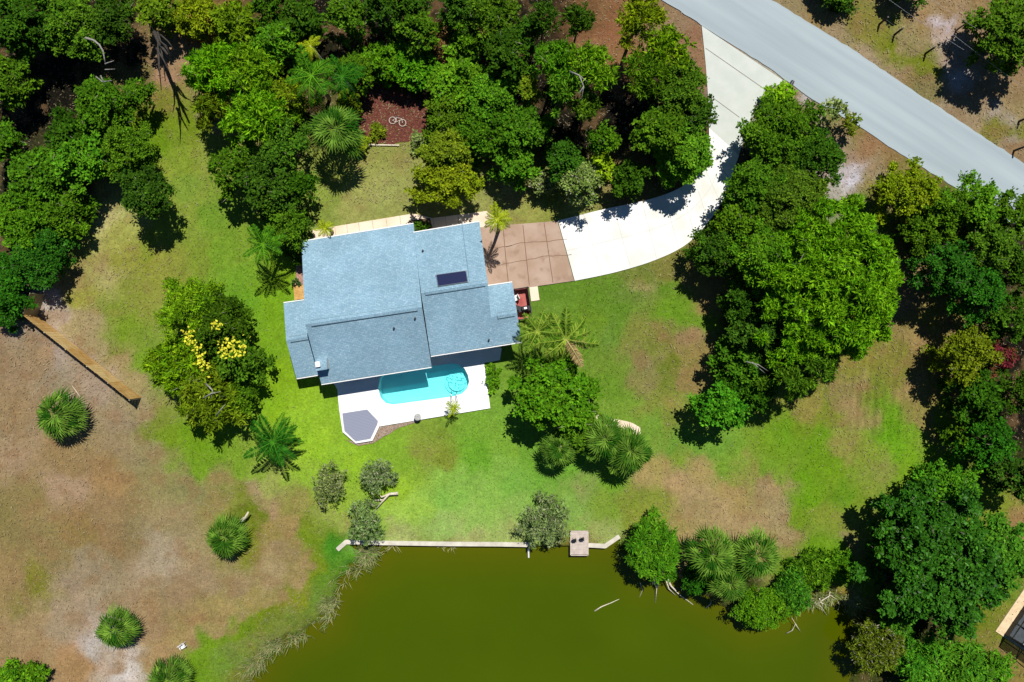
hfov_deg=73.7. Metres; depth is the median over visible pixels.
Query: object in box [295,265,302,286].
paver strip
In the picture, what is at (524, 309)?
barbecue grill
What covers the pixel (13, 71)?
broadleaf tree
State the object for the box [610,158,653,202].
broadleaf tree
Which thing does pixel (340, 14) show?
shrub
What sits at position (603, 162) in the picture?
shrub
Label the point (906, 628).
shrub
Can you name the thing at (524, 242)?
apron joint
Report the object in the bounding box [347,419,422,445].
gravel bed
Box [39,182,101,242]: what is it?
broadleaf tree
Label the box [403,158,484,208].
broadleaf tree
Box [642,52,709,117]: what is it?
broadleaf tree
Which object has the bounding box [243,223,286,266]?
feather palm
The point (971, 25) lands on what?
broadleaf tree
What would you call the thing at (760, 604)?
shrub
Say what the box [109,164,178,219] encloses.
broadleaf tree
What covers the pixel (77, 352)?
board fence
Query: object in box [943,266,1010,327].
broadleaf tree
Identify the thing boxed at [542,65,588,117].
pine tree
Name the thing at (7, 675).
shrub
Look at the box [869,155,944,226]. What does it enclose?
broadleaf tree
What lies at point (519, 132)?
broadleaf tree
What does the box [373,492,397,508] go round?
fallen branch
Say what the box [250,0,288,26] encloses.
shrub
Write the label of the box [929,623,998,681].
broadleaf tree
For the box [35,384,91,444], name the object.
fan palm
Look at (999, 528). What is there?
broadleaf tree
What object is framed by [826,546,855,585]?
shrub
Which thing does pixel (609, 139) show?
broadleaf tree
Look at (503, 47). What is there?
broadleaf tree
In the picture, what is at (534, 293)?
side path
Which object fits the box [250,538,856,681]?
pond
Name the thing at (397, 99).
mulch bed
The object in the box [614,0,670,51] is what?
tree
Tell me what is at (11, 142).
broadleaf tree
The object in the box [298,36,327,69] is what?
feather palm
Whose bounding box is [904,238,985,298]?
broadleaf tree
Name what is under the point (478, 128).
broadleaf tree
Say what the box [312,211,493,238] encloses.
front path
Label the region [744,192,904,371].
broadleaf tree
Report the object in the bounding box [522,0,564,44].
pine tree
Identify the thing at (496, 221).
feather palm
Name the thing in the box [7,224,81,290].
broadleaf tree
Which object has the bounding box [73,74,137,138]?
broadleaf tree
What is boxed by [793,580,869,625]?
bank grass
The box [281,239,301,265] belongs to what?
shrub
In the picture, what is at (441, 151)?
broadleaf tree
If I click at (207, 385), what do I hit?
bare limb
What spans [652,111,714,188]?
broadleaf tree
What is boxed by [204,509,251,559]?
fan palm
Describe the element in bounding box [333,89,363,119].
shrub
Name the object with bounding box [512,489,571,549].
shrub
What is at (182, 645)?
plastic bucket chair
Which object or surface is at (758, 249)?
broadleaf tree
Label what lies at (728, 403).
broadleaf tree
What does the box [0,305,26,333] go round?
shrub
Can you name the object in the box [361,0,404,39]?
shrub
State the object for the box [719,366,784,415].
broadleaf tree
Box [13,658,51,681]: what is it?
shrub
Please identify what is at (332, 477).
shrub
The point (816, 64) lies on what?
road
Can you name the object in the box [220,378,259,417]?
broadleaf tree
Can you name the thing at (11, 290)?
broadleaf tree
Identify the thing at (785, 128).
broadleaf tree
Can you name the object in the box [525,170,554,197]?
shrub
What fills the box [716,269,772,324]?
broadleaf tree
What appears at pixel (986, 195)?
broadleaf tree
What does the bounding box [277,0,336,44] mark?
broadleaf tree
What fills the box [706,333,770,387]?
broadleaf tree
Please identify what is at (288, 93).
shrub
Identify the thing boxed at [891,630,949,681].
broadleaf tree
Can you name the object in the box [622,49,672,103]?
broadleaf tree
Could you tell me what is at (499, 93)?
broadleaf tree
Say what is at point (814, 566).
shrub
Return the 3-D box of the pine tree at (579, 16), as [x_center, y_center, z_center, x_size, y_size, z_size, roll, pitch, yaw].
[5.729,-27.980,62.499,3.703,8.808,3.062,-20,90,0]
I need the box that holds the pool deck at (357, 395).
[334,339,501,440]
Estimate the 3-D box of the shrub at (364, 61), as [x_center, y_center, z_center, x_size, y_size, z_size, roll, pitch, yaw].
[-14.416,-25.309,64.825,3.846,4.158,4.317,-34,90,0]
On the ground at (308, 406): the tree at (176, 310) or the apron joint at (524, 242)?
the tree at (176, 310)
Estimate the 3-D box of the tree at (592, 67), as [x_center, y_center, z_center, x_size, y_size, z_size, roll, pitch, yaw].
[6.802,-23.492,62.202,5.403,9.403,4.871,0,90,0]
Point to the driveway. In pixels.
(735, 91)
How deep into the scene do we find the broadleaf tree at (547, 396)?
61.19 m
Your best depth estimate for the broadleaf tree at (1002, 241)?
61.12 m
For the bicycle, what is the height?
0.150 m
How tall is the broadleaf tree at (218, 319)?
8.864 m
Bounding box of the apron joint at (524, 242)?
[488,223,571,284]
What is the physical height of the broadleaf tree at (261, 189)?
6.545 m
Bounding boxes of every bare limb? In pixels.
[203,383,224,416]
[746,361,767,370]
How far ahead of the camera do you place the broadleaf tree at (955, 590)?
60.40 m
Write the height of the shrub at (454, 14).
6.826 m
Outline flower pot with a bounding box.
[291,279,296,285]
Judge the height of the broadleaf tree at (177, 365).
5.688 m
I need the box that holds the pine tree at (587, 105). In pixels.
[564,83,603,129]
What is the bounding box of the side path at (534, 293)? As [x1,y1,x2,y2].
[529,286,538,300]
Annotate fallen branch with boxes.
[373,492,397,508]
[814,592,833,613]
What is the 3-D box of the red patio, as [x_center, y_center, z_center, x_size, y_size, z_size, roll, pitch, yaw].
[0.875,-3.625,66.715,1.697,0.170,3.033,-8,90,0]
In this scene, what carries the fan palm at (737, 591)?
on the ground at (308, 406)
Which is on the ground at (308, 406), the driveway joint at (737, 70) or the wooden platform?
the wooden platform
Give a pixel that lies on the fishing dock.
(578, 547)
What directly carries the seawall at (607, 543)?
on the ground at (308, 406)
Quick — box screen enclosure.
[1005,606,1023,646]
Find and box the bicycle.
[389,116,405,126]
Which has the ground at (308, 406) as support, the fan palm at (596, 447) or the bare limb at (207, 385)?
the fan palm at (596, 447)
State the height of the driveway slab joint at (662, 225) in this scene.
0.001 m
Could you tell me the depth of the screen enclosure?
65.86 m
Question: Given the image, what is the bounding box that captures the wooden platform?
[341,410,379,442]
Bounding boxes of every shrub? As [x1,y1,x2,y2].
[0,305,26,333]
[0,657,24,681]
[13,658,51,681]
[208,0,260,46]
[249,19,316,71]
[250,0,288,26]
[269,74,317,121]
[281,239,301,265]
[283,205,313,235]
[310,458,350,508]
[322,0,367,49]
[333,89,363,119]
[334,49,379,95]
[346,496,385,546]
[353,136,369,154]
[355,458,399,494]
[357,40,404,85]
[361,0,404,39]
[368,122,386,143]
[383,37,445,93]
[390,0,433,26]
[393,9,443,56]
[406,220,431,232]
[410,128,429,156]
[426,23,451,66]
[436,0,479,51]
[447,20,488,72]
[482,362,502,394]
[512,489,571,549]
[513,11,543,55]
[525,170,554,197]
[583,150,615,185]
[680,558,714,595]
[728,583,791,631]
[760,80,797,104]
[769,562,815,616]
[781,544,836,593]
[817,96,851,123]
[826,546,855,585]
[840,111,862,136]
[874,612,916,641]
[981,648,1018,681]
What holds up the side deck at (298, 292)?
on the ground at (308, 406)
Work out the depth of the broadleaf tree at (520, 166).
63.09 m
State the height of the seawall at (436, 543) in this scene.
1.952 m
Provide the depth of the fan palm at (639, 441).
62.29 m
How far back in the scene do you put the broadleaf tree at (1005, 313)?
62.10 m
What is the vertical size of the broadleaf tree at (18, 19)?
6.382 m
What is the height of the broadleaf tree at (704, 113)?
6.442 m
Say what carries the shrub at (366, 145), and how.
on the ground at (308, 406)
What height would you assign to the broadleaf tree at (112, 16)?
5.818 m
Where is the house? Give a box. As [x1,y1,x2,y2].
[284,221,520,384]
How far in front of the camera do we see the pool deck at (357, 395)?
66.56 m
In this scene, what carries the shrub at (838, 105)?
on the ground at (308, 406)
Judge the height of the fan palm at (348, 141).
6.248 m
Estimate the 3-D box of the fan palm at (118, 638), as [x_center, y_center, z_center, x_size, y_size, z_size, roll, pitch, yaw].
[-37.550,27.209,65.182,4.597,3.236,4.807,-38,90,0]
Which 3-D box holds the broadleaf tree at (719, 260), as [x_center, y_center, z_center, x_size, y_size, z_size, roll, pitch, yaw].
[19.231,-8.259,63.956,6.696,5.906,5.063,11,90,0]
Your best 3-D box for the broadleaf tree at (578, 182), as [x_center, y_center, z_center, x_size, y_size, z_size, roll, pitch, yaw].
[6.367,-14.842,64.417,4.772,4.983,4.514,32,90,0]
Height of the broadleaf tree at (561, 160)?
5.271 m
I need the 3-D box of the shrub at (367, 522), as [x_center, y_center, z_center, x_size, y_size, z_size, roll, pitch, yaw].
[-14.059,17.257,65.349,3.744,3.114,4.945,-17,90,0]
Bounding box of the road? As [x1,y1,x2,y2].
[662,0,1023,231]
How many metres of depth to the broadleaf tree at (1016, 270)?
61.41 m
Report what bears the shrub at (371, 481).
on the ground at (308, 406)
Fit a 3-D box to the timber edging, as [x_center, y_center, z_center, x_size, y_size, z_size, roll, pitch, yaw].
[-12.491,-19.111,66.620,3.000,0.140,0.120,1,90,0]
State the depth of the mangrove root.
66.74 m
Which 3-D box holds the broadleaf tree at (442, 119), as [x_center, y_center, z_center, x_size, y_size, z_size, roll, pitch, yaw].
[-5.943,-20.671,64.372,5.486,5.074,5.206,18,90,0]
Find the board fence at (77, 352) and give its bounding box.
[22,293,140,400]
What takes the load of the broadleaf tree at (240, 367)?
on the ground at (308, 406)
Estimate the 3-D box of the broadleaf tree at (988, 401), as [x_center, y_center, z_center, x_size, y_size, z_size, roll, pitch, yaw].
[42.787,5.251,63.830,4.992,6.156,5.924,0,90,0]
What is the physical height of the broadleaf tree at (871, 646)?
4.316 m
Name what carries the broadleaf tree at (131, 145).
on the ground at (308, 406)
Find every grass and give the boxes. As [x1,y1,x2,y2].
[617,534,628,558]
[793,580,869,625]
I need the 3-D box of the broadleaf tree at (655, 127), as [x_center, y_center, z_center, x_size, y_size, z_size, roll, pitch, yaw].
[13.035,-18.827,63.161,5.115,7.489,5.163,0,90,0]
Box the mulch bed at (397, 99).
[358,86,426,143]
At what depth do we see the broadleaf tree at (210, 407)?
62.43 m
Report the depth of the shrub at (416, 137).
65.81 m
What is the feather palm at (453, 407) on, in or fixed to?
on the pool deck at (357, 395)
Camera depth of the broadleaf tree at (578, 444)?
62.71 m
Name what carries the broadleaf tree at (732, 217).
on the ground at (308, 406)
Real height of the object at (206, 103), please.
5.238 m
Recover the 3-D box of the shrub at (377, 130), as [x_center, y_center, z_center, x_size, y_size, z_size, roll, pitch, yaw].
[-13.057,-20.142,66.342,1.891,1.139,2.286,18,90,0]
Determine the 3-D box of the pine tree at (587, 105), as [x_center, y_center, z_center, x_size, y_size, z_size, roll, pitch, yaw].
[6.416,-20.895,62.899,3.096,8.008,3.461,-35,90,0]
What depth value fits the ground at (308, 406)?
66.70 m
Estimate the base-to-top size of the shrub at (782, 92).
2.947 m
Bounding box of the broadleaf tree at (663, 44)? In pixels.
[629,22,696,73]
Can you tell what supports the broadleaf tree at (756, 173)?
on the ground at (308, 406)
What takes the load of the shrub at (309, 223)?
on the ground at (308, 406)
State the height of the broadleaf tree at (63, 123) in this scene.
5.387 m
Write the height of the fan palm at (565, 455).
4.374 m
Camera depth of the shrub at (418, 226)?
65.75 m
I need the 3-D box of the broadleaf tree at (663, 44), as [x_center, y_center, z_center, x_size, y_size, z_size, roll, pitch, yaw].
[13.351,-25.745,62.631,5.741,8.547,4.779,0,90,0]
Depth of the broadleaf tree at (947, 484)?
62.66 m
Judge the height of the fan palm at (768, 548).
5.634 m
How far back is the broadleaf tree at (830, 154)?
61.67 m
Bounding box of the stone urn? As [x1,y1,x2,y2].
[414,414,420,420]
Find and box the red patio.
[513,288,530,319]
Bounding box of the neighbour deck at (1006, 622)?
[995,589,1023,649]
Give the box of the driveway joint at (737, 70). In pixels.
[705,48,762,116]
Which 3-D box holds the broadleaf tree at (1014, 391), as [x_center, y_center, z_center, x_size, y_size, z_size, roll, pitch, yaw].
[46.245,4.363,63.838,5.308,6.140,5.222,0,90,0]
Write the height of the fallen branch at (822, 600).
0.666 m
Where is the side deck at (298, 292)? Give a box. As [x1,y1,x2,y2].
[293,285,303,299]
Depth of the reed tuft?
66.81 m
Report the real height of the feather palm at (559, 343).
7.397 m
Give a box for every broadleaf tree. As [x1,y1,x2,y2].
[0,0,87,66]
[0,53,43,111]
[0,116,26,163]
[0,187,50,253]
[0,251,38,316]
[6,145,77,205]
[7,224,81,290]
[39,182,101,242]
[40,0,110,63]
[43,103,91,156]
[47,129,126,194]
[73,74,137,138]
[89,0,140,45]
[97,116,158,180]
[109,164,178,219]
[120,77,159,109]
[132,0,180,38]
[141,333,212,397]
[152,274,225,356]
[171,0,224,42]
[173,360,250,438]
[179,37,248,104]
[180,284,256,377]
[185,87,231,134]
[206,142,255,200]
[210,335,276,385]
[216,82,302,155]
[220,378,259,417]
[224,41,284,97]
[232,152,298,214]
[257,201,309,252]
[260,113,310,171]
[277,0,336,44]
[282,168,320,206]
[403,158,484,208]
[414,128,476,170]
[421,94,467,143]
[425,41,485,114]
[455,104,505,171]
[463,65,521,126]
[467,0,522,40]
[477,25,534,95]
[486,144,542,192]
[497,100,557,161]
[507,350,603,433]
[518,75,546,107]
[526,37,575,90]
[540,136,587,182]
[552,156,604,206]
[553,405,608,454]
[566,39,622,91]
[584,119,622,155]
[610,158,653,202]
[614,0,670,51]
[622,49,672,103]
[624,503,684,584]
[628,103,685,163]
[629,22,696,73]
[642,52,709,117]
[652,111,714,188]
[672,92,718,132]
[681,224,747,279]
[687,380,752,429]
[706,198,765,248]
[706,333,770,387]
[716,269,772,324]
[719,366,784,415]
[721,154,788,214]
[722,306,796,364]
[725,216,790,293]
[735,117,763,163]
[741,91,826,172]
[744,192,904,371]
[749,156,832,239]
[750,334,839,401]
[775,126,848,187]
[820,0,859,15]
[845,613,907,676]
[848,476,1013,643]
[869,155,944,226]
[888,0,928,9]
[890,211,945,261]
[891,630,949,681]
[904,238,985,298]
[906,187,974,242]
[911,450,982,512]
[920,320,1004,386]
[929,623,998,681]
[933,368,1005,428]
[934,417,979,458]
[937,169,1001,233]
[940,511,1023,592]
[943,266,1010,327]
[945,217,1023,273]
[949,412,1017,475]
[955,6,986,33]
[964,0,1023,76]
[976,185,1023,244]
[977,339,1019,381]
[977,367,1023,416]
[978,243,1023,293]
[980,288,1023,344]
[980,440,1023,504]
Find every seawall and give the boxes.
[336,540,532,550]
[589,535,619,547]
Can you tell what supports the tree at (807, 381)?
on the ground at (308, 406)
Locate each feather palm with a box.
[242,412,303,466]
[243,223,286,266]
[284,44,337,109]
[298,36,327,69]
[314,219,333,236]
[320,54,365,103]
[445,399,459,417]
[484,201,512,233]
[514,309,562,352]
[538,307,599,366]
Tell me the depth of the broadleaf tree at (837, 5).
65.33 m
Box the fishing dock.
[570,530,588,555]
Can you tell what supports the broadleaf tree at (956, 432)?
on the ground at (308, 406)
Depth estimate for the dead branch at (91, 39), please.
61.48 m
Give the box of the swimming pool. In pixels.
[377,363,470,404]
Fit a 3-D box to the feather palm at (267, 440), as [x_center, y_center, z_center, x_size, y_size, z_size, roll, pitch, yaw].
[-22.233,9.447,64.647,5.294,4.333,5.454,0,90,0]
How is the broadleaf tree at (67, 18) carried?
on the ground at (308, 406)
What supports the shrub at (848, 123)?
on the ground at (308, 406)
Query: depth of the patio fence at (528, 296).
65.68 m
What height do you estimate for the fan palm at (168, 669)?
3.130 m
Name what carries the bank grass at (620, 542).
on the ground at (308, 406)
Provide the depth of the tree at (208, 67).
61.90 m
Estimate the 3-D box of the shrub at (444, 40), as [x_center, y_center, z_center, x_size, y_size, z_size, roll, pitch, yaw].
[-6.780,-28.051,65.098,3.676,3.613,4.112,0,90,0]
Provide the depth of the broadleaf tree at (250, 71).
61.73 m
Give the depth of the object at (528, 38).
60.56 m
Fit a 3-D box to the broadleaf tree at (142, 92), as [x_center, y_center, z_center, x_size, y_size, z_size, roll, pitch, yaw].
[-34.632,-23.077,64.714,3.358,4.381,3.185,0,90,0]
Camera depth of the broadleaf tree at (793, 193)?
60.33 m
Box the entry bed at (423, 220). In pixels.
[410,218,432,228]
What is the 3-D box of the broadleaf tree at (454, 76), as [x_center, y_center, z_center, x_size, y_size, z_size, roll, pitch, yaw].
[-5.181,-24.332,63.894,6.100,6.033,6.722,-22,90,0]
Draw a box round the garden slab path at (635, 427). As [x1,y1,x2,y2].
[596,415,640,434]
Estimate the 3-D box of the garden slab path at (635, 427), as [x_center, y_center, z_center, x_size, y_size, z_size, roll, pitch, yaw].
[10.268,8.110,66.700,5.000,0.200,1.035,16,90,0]
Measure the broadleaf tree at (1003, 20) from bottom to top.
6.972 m
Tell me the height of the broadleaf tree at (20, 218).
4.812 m
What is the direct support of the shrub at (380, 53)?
on the ground at (308, 406)
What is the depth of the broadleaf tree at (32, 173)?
62.82 m
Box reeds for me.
[232,543,388,681]
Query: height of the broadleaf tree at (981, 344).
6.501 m
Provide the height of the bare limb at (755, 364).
0.492 m
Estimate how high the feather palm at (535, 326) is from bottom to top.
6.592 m
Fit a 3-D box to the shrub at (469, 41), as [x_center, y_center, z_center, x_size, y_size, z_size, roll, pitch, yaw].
[-3.722,-27.352,64.047,4.970,5.712,3.482,33,90,0]
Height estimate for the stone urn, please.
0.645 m
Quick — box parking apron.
[480,221,573,288]
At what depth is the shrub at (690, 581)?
64.83 m
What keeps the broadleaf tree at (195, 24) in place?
on the ground at (308, 406)
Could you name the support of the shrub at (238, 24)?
on the ground at (308, 406)
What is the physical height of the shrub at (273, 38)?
5.622 m
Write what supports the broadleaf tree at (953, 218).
on the ground at (308, 406)
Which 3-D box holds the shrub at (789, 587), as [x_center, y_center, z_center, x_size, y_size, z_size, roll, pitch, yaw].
[26.627,23.838,65.416,4.509,2.979,5.295,0,90,0]
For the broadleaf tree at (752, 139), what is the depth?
62.54 m
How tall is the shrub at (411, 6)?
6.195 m
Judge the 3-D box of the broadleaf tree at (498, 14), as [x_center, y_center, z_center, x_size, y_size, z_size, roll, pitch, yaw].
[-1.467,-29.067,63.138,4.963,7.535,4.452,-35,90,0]
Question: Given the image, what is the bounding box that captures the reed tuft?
[385,545,402,553]
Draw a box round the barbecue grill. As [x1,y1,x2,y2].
[518,305,531,312]
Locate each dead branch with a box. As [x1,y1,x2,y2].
[79,37,112,85]
[569,71,585,100]
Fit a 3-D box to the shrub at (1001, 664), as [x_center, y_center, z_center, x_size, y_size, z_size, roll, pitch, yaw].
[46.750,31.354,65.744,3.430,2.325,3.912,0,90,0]
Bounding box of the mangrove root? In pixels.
[640,580,692,604]
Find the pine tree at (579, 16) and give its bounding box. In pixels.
[559,1,597,46]
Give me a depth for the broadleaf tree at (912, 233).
63.25 m
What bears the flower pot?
on the paver strip
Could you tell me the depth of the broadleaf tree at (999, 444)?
61.84 m
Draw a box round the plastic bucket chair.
[177,641,186,648]
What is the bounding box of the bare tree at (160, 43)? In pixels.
[149,18,176,89]
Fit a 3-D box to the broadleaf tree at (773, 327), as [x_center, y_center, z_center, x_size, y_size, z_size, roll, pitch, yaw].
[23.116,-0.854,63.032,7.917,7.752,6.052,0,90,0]
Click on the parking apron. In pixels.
(539, 268)
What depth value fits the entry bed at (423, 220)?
66.63 m
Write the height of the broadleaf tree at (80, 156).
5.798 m
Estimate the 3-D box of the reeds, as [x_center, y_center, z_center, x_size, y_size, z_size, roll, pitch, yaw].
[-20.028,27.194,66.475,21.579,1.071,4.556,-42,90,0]
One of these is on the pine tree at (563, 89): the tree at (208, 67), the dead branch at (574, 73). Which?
the dead branch at (574, 73)
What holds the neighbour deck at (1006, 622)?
on the ground at (308, 406)
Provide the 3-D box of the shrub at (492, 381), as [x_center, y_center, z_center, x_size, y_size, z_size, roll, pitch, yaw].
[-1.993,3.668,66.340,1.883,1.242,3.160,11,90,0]
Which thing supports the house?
on the ground at (308, 406)
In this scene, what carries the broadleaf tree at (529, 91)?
on the ground at (308, 406)
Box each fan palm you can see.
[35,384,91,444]
[94,603,143,649]
[145,653,194,681]
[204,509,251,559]
[308,104,369,160]
[536,431,578,468]
[581,410,626,462]
[606,422,653,477]
[676,524,737,582]
[705,565,747,602]
[731,522,780,579]
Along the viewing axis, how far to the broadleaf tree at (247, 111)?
61.35 m
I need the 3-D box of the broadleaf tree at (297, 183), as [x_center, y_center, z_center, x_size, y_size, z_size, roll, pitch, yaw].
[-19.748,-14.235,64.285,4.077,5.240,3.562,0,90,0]
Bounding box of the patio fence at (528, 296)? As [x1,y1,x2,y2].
[514,286,531,319]
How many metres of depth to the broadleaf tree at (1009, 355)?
62.66 m
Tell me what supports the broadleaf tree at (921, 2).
on the ground at (308, 406)
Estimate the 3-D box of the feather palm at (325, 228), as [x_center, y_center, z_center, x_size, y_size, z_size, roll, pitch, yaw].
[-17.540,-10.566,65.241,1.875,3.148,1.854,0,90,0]
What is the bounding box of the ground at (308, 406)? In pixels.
[0,0,1023,681]
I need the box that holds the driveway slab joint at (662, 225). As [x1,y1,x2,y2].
[566,143,729,274]
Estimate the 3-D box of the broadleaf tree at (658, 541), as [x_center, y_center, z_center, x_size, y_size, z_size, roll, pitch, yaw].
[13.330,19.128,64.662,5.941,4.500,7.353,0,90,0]
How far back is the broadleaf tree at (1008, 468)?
62.76 m
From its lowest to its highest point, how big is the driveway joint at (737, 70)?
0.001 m
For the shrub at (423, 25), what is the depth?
62.28 m
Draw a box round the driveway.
[558,26,783,280]
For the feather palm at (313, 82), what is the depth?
60.47 m
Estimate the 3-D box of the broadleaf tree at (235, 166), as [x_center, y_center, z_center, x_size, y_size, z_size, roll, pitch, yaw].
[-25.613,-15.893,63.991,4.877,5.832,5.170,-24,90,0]
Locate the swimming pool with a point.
(446, 380)
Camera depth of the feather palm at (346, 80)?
61.03 m
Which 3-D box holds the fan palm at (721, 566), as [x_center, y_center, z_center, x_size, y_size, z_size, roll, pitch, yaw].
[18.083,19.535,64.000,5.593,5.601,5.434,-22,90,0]
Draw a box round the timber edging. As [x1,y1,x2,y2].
[368,144,398,145]
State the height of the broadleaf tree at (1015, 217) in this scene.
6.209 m
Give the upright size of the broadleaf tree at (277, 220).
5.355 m
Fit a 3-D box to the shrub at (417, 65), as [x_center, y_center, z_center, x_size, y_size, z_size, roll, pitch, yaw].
[-9.014,-26.146,65.093,6.281,3.623,5.197,15,90,0]
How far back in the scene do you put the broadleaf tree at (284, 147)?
62.05 m

